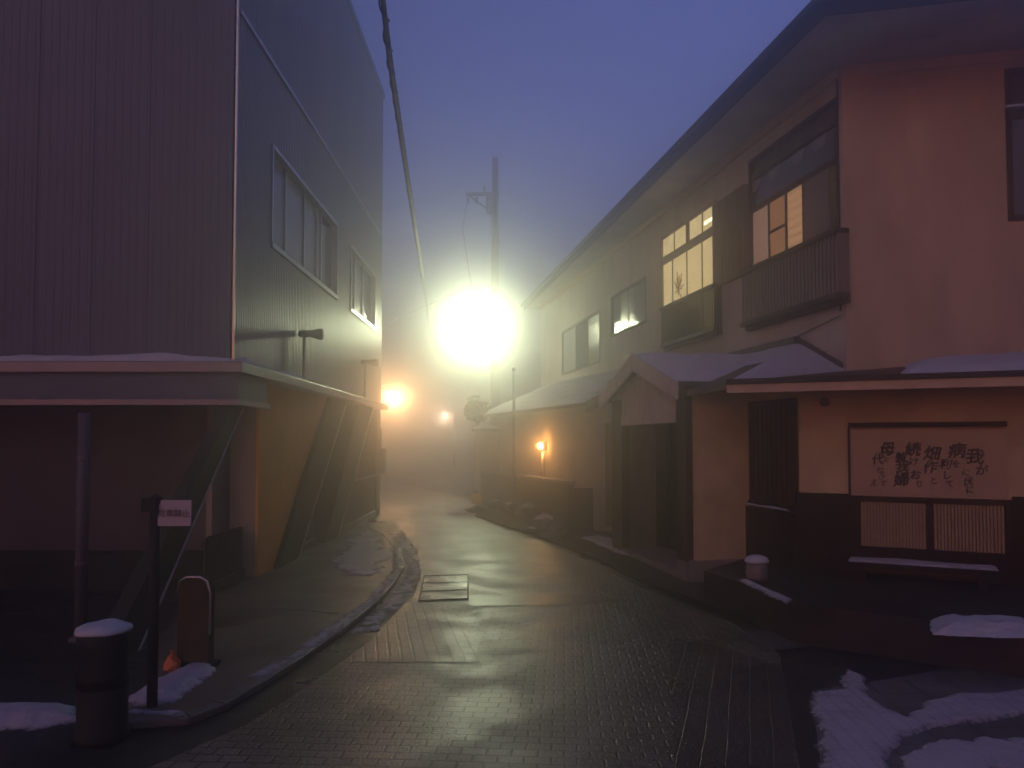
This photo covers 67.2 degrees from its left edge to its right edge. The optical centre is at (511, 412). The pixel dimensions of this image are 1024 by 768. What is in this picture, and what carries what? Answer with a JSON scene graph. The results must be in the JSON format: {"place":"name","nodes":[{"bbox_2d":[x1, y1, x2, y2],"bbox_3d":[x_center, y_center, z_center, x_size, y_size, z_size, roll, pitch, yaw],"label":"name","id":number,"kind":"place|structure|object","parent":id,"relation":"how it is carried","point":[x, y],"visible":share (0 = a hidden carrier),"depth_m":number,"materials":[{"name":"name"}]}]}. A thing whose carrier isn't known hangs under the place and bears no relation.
{"place":"outdoors","nodes":[
{"label":"outdoors","id":0,"kind":"place"},
{"bbox_2d":[0,702,75,730],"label":"snow","id":1,"kind":"structure","parent":0,"point":[23,715],"depth_m":4.66,"materials":[{"name":"white snow"}]},
{"bbox_2d":[128,520,395,716],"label":"pavement","id":2,"kind":"structure","parent":0,"point":[254,632],"depth_m":7.42,"materials":[{"name":"grey concrete"}]},
{"bbox_2d":[141,494,191,707],"bbox_3d":[-2.172,1.177,4.841,0.309,1.320,0.090,0,-2,0],"label":"sign post","id":3,"kind":"object","parent":2,"relation":"on","point":[168,512],"visible":1,"depth_m":4.82,"materials":[{"name":"metal"}]},
{"bbox_2d":[129,662,215,705],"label":"snow","id":4,"kind":"structure","parent":2,"relation":"on","point":[174,685],"depth_m":5.17,"materials":[{"name":"white snow"}]},
{"bbox_2d":[163,650,180,672],"bbox_3d":[-2.439,1.789,5.528,0.120,0.169,0.114,1,-2,-21],"label":"plastic bag","id":5,"kind":"object","parent":4,"relation":"on","point":[172,662],"visible":0.93,"depth_m":5.49,"materials":[{"name":"plastic"}]},
{"bbox_2d":[176,576,220,667],"bbox_3d":[-2.323,1.532,5.659,0.300,0.674,0.200,0,-2,0],"label":"standing board","id":6,"kind":"object","parent":2,"relation":"on","point":[195,614],"visible":0.94,"depth_m":5.61,"materials":[{"name":"wood"}]},
{"bbox_2d":[201,527,244,591],"bbox_3d":[-3.330,1.716,9.116,0.120,0.670,1.650,0,-2,0],"label":"slat fence","id":7,"kind":"object","parent":2,"relation":"on","point":[221,567],"visible":0.53,"depth_m":8.82,"materials":[{"name":"wood"}]},
{"bbox_2d":[302,509,316,551],"bbox_3d":[-3.210,1.723,11.768,0.120,0.860,1.350,0,-2,0],"label":"slat fence","id":8,"kind":"object","parent":2,"relation":"on","point":[310,541],"visible":0.24,"depth_m":12.18,"materials":[{"name":"wood"}]},
{"bbox_2d":[250,547,403,676],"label":"snow","id":9,"kind":"structure","parent":2,"relation":"on","point":[321,637],"depth_m":6.90,"materials":[{"name":"white snow"}]},
{"bbox_2d":[339,476,375,534],"bbox_3d":[-3.130,1.833,15.541,0.120,0.930,3.800,0,-2,0],"label":"slat fence","id":10,"kind":"object","parent":2,"relation":"on","point":[360,508],"visible":0.71,"depth_m":15.80,"materials":[{"name":"wood"}]},
{"bbox_2d":[354,474,377,480],"bbox_3d":[-3.105,1.367,16.059,0.090,0.030,3.000,0,-2,0],"label":"handrail","id":11,"kind":"object","parent":10,"relation":"on","point":[364,477],"visible":0.79,"depth_m":16.14,"materials":[{"name":"metal"}]},
{"bbox_2d":[328,530,392,575],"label":"snow","id":12,"kind":"structure","parent":2,"relation":"on","point":[363,554],"depth_m":10.98,"materials":[{"name":"white snow"}]},
{"bbox_2d":[272,605,339,613],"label":"pavement","id":13,"kind":"structure","parent":0,"point":[305,608],"depth_m":7.62,"materials":[{"name":"concrete"}]},
{"bbox_2d":[346,601,479,661],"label":"road","id":14,"kind":"structure","parent":0,"point":[420,631],"depth_m":6.57,"materials":[{"name":"brick"}]},
{"bbox_2d":[376,481,488,521],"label":"road","id":15,"kind":"structure","parent":0,"point":[396,499],"depth_m":22.75,"materials":[{"name":"asphalt"}]},
{"bbox_2d":[380,386,398,492],"bbox_3d":[-4.098,0.897,25.561,0.740,3.570,0.341,-1,-2,23],"label":"street lamp","id":16,"kind":"object","parent":15,"relation":"on","point":[393,394],"visible":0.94,"depth_m":25.47,"materials":[{"name":"grey metal"}]},
{"bbox_2d":[465,491,487,512],"bbox_3d":[-0.875,2.165,18.724,0.600,0.510,0.600,0,-2,0],"label":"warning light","id":17,"kind":"object","parent":15,"relation":"on","point":[475,497],"visible":0.97,"depth_m":18.65,"materials":[{"name":"plastic"}]},
{"bbox_2d":[148,497,799,767],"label":"road","id":18,"kind":"structure","parent":0,"point":[587,685],"depth_m":5.34,"materials":[{"name":"brick"}]},
{"bbox_2d":[350,536,424,633],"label":"snow","id":19,"kind":"structure","parent":18,"relation":"on","point":[390,602],"depth_m":8.60,"materials":[{"name":"white snow"}]},
{"bbox_2d":[418,574,468,600],"bbox_3d":[-0.774,2.030,8.982,0.570,0.016,1.563,0,-2,-5],"label":"road grate","id":20,"kind":"object","parent":18,"relation":"on","point":[444,587],"visible":1,"depth_m":8.93,"materials":[{"name":"metal"}]},
{"bbox_2d":[447,509,469,514],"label":"snow","id":21,"kind":"structure","parent":18,"relation":"on","point":[459,512],"depth_m":18.11,"materials":[{"name":"white snow"}]},
{"bbox_2d":[0,449,949,767],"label":"ground","id":22,"kind":"structure","parent":0,"point":[38,657],"depth_m":5.86,"materials":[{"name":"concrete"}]},
{"bbox_2d":[68,413,90,643],"bbox_3d":[-3.693,0.980,6.620,0.180,1.950,0.175,0,-2,0],"label":"pipe post","id":23,"kind":"object","parent":22,"relation":"on","point":[82,509],"visible":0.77,"depth_m":6.59,"materials":[{"name":"grey metal"}]},
{"bbox_2d":[72,618,132,747],"bbox_3d":[-2.359,1.542,4.438,0.305,0.659,0.300,0,-2,0],"label":"bollard","id":24,"kind":"object","parent":22,"relation":"on","point":[102,688],"visible":1,"depth_m":4.33,"materials":[{"name":"metal"}]},
{"bbox_2d":[0,0,387,654],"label":"commercial building","id":25,"kind":"structure","parent":22,"relation":"on","point":[190,216],"depth_m":8.85,"materials":[{"name":"grey metal"}]},
{"bbox_2d":[270,143,337,299],"bbox_3d":[-3.135,-2.704,11.659,0.190,1.340,3.698,0,-2,0],"label":"window","id":26,"kind":"structure","parent":25,"relation":"in","point":[303,231],"depth_m":11.54,"materials":[{"name":"glass"}]},
{"bbox_2d":[298,328,323,379],"bbox_3d":[-2.876,-0.826,11.017,0.355,0.756,0.170,0,-2,6],"label":"floodlight","id":27,"kind":"object","parent":25,"relation":"on","point":[318,334],"visible":0.95,"depth_m":11.01,"materials":[{"name":"grey metal"}]},
{"bbox_2d":[350,244,375,330],"bbox_3d":[-3.135,-2.506,15.923,0.190,1.270,2.660,0,-2,0],"label":"window","id":28,"kind":"structure","parent":25,"relation":"in","point":[362,278],"depth_m":16.21,"materials":[{"name":"glass"}]},
{"bbox_2d":[361,359,378,397],"bbox_3d":[-2.876,-0.682,15.575,0.355,0.819,0.170,0,-2,6],"label":"floodlight","id":29,"kind":"object","parent":25,"relation":"on","point":[372,362],"visible":0.98,"depth_m":15.57,"materials":[{"name":"grey metal"}]},
{"bbox_2d":[383,292,460,325],"bbox_3d":[-2.543,-2.895,21.272,0.379,2.076,6.399,-1,-2,14],"label":"service wire","id":30,"kind":"object","parent":25,"relation":"attached to","point":[419,308],"visible":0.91,"depth_m":21.66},
{"bbox_2d":[128,525,403,729],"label":"kerb","id":31,"kind":"structure","parent":22,"relation":"on","point":[233,698],"depth_m":5.20,"materials":[{"name":"concrete"}]},
{"bbox_2d":[129,708,183,715],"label":"snow","id":32,"kind":"structure","parent":31,"relation":"on","point":[167,712],"depth_m":4.68,"materials":[{"name":"white snow"}]},
{"bbox_2d":[441,410,454,472],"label":"street lamp","id":33,"kind":"object","parent":22,"relation":"on","point":[442,415],"visible":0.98,"depth_m":42.01,"materials":[{"name":"grey metal"}]},
{"bbox_2d":[464,394,491,425],"bbox_3d":[-0.986,1.012,22.188,0.866,3.086,0.858,1,-2,-23],"label":"garden tree","id":34,"kind":"object","parent":22,"relation":"on","point":[476,411],"visible":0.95,"depth_m":22.05,"materials":[{"name":"green plant"}]},
{"bbox_2d":[462,157,499,425],"bbox_3d":[-0.877,-2.795,24.927,1.112,10.900,1.032,-1,-2,27],"label":"utility pole","id":35,"kind":"object","parent":22,"relation":"on","point":[492,205],"visible":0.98,"depth_m":24.67,"materials":[{"name":"concrete"}]},
{"bbox_2d":[378,0,430,334],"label":"overhead cable","id":36,"kind":"object","parent":35,"relation":"hanging from","point":[389,50],"visible":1,"depth_m":8.79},
{"bbox_2d":[472,425,499,505],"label":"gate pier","id":37,"kind":"structure","parent":22,"relation":"on","point":[486,447],"depth_m":20.68,"materials":[{"name":"grey wood"}]},
{"bbox_2d":[483,369,619,531],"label":"annex house","id":38,"kind":"structure","parent":22,"relation":"on","point":[568,421],"depth_m":16.48,"materials":[{"name":"beige paint"}]},
{"bbox_2d":[537,441,546,449],"bbox_3d":[0.674,0.754,17.423,0.204,0.212,0.129,1,-2,-19],"label":"wall lamp","id":39,"kind":"object","parent":38,"relation":"attached to","point":[539,445],"visible":1,"depth_m":17.39,"materials":[{"name":"glass"}]},
{"bbox_2d":[541,452,544,476],"bbox_3d":[0.703,1.579,17.390,0.076,1.379,0.076,0,-2,0],"label":"drain pipe","id":40,"kind":"object","parent":38,"relation":"attached to","point":[542,464],"visible":0.34,"depth_m":17.38,"materials":[{"name":"brown metal"}]},
{"bbox_2d":[604,423,611,526],"bbox_3d":[1.845,1.185,14.644,0.060,1.956,0.877,1,-2,-19],"label":"door","id":41,"kind":"structure","parent":38,"relation":"in","point":[608,426],"depth_m":14.64,"materials":[{"name":"brown wood"}]},
{"bbox_2d":[521,0,1023,585],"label":"timber house","id":42,"kind":"structure","parent":22,"relation":"on","point":[817,210],"depth_m":9.82,"materials":[{"name":"beige paint"}]},
{"bbox_2d":[561,309,599,375],"bbox_3d":[1.998,-1.976,22.738,0.082,1.427,4.205,0,-2,-10],"label":"window","id":43,"kind":"structure","parent":42,"relation":"in","point":[581,340],"depth_m":22.58,"materials":[{"name":"grey glass"}]},
{"bbox_2d":[610,275,645,337],"bbox_3d":[2.777,-2.491,18.470,0.082,1.054,2.564,0,-2,-10],"label":"window","id":44,"kind":"structure","parent":42,"relation":"in","point":[628,305],"depth_m":18.40,"materials":[{"name":"grey glass"}]},
{"bbox_2d":[660,199,716,343],"bbox_3d":[3.412,-2.589,14.977,0.085,2.311,2.699,0,-2,-10],"label":"window","id":45,"kind":"structure","parent":42,"relation":"in","point":[686,254],"depth_m":15.00,"materials":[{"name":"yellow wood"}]},
{"bbox_2d":[746,398,797,511],"bbox_3d":[2.929,0.474,8.781,0.140,1.231,0.953,0,-2,-10],"label":"window","id":46,"kind":"structure","parent":42,"relation":"in","point":[772,424],"depth_m":8.75,"materials":[{"name":"brown wood"}]},
{"bbox_2d":[748,96,837,266],"bbox_3d":[4.080,-3.228,11.316,0.090,1.796,2.452,0,-2,-10],"label":"window","id":47,"kind":"structure","parent":42,"relation":"in","point":[789,180],"depth_m":11.25,"materials":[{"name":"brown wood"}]},
{"bbox_2d":[847,421,1014,504],"bbox_3d":[4.143,0.492,7.681,1.452,0.794,0.096,-1,-2,27],"label":"calligraphy board","id":48,"kind":"object","parent":42,"relation":"attached to","point":[951,462],"visible":1,"depth_m":7.68,"materials":[{"name":"paper"}]},
{"bbox_2d":[1004,67,1023,220],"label":"window","id":49,"kind":"structure","parent":42,"relation":"in","point":[1013,77],"depth_m":9.63,"materials":[{"name":"black glass"}]},
{"bbox_2d":[812,667,1023,767],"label":"footpath","id":50,"kind":"structure","parent":22,"relation":"on","point":[905,695],"depth_m":5.05,"materials":[{"name":"snow"}]},
{"bbox_2d":[810,669,1023,767],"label":"snow","id":51,"kind":"structure","parent":50,"relation":"on","point":[863,729],"depth_m":4.66,"materials":[{"name":"white snow"}]},
{"bbox_2d":[899,736,1023,767],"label":"snow","id":52,"kind":"structure","parent":50,"relation":"on","point":[983,752],"depth_m":4.11,"materials":[{"name":"white snow"}]},
{"bbox_2d":[470,594,633,605],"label":"road","id":53,"kind":"structure","parent":0,"point":[550,599],"depth_m":8.22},
{"bbox_2d":[351,0,810,448],"label":"sky","id":54,"kind":"structure","parent":0,"point":[575,101],"materials":[{"name":"blue"}]},
{"bbox_2d":[475,506,752,623],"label":"ground","id":55,"kind":"structure","parent":0,"point":[650,576],"depth_m":10.64,"materials":[{"name":"concrete"}]},
{"bbox_2d":[487,499,499,508],"bbox_3d":[-0.380,2.284,19.271,0.515,0.232,0.442,0,-2,0],"label":"garden rock","id":56,"kind":"object","parent":55,"relation":"on","point":[494,504],"visible":0.77,"depth_m":19.10,"materials":[{"name":"grey stone"}]},
{"bbox_2d":[501,502,515,512],"bbox_3d":[-0.001,2.237,18.166,0.506,0.274,0.562,0,-2,0],"label":"garden rock","id":57,"kind":"object","parent":55,"relation":"on","point":[507,507],"visible":0.56,"depth_m":17.97,"materials":[{"name":"grey stone"}]},
{"bbox_2d":[512,367,515,514],"bbox_3d":[0.046,0.671,17.587,0.100,3.410,0.095,0,-2,0],"label":"thin post","id":58,"kind":"object","parent":55,"relation":"on","point":[513,369],"visible":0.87,"depth_m":17.56,"materials":[{"name":"metal"}]},
{"bbox_2d":[514,502,535,518],"bbox_3d":[0.334,2.137,16.729,0.448,0.366,0.542,-2,-3,44],"label":"garden rock","id":59,"kind":"object","parent":55,"relation":"on","point":[526,510],"visible":0.91,"depth_m":16.55,"materials":[{"name":"stone"}]},
{"bbox_2d":[524,527,540,533],"bbox_3d":[0.375,2.139,13.985,0.326,0.128,0.391,0,-2,0],"label":"garden rock","id":60,"kind":"object","parent":55,"relation":"on","point":[530,530],"visible":1,"depth_m":13.83,"materials":[{"name":"grey stone"}]},
{"bbox_2d":[481,471,592,529],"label":"boundary wall","id":61,"kind":"structure","parent":55,"relation":"on","point":[564,502],"depth_m":16.07,"materials":[{"name":"brown wood"}]},
{"bbox_2d":[531,513,558,531],"bbox_3d":[0.620,2.065,14.448,0.517,0.340,0.621,1,-2,-14],"label":"garden rock","id":62,"kind":"object","parent":55,"relation":"on","point":[540,521],"visible":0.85,"depth_m":14.27,"materials":[{"name":"stone"}]},
{"bbox_2d":[581,535,627,554],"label":"snow","id":63,"kind":"structure","parent":55,"relation":"on","point":[603,541],"depth_m":12.55,"materials":[{"name":"white snow"}]},
{"bbox_2d":[599,352,754,581],"bbox_3d":[2.574,0.648,10.707,1.892,2.927,3.127,0,-2,-10],"label":"entrance porch","id":64,"kind":"object","parent":55,"relation":"on","point":[680,478],"visible":0.79,"depth_m":9.55,"materials":[{"name":"beige paint"}]},
{"bbox_2d":[656,423,676,550],"bbox_3d":[2.472,1.042,10.758,0.070,1.943,2.461,0,-2,-10],"label":"door","id":65,"kind":"structure","parent":64,"relation":"in","point":[666,449],"depth_m":11.53,"materials":[{"name":"brown wood"}]},
{"bbox_2d":[668,639,794,765],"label":"road","id":66,"kind":"structure","parent":0,"point":[729,707],"depth_m":4.89,"materials":[{"name":"brick"}]},
{"bbox_2d":[736,629,813,649],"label":"road","id":67,"kind":"structure","parent":0,"point":[767,639],"depth_m":6.55,"materials":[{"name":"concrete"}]},
{"bbox_2d":[704,558,1023,677],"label":"terrace","id":68,"kind":"structure","parent":0,"point":[892,617],"depth_m":6.45,"materials":[{"name":"grey concrete"}]},
{"bbox_2d":[744,554,768,580],"bbox_3d":[2.434,1.535,7.654,0.240,0.240,0.234,0,-2,0],"label":"stone stub","id":69,"kind":"object","parent":68,"relation":"on","point":[756,568],"visible":1,"depth_m":7.57,"materials":[{"name":"grey stone"}]},
{"bbox_2d":[740,579,791,601],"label":"snow","id":70,"kind":"structure","parent":68,"relation":"on","point":[782,597],"depth_m":6.92,"materials":[{"name":"white snow"}]},
{"bbox_2d":[848,557,998,589],"bbox_3d":[3.952,1.543,7.449,1.269,0.209,0.320,-1,-2,27],"label":"bench","id":71,"kind":"object","parent":68,"relation":"on","point":[981,574],"visible":1,"depth_m":7.35,"materials":[{"name":"brown wood"}]},
{"bbox_2d":[929,614,1023,637],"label":"snow","id":72,"kind":"structure","parent":68,"relation":"on","point":[998,626],"depth_m":5.50,"materials":[{"name":"white snow"}]}
]}

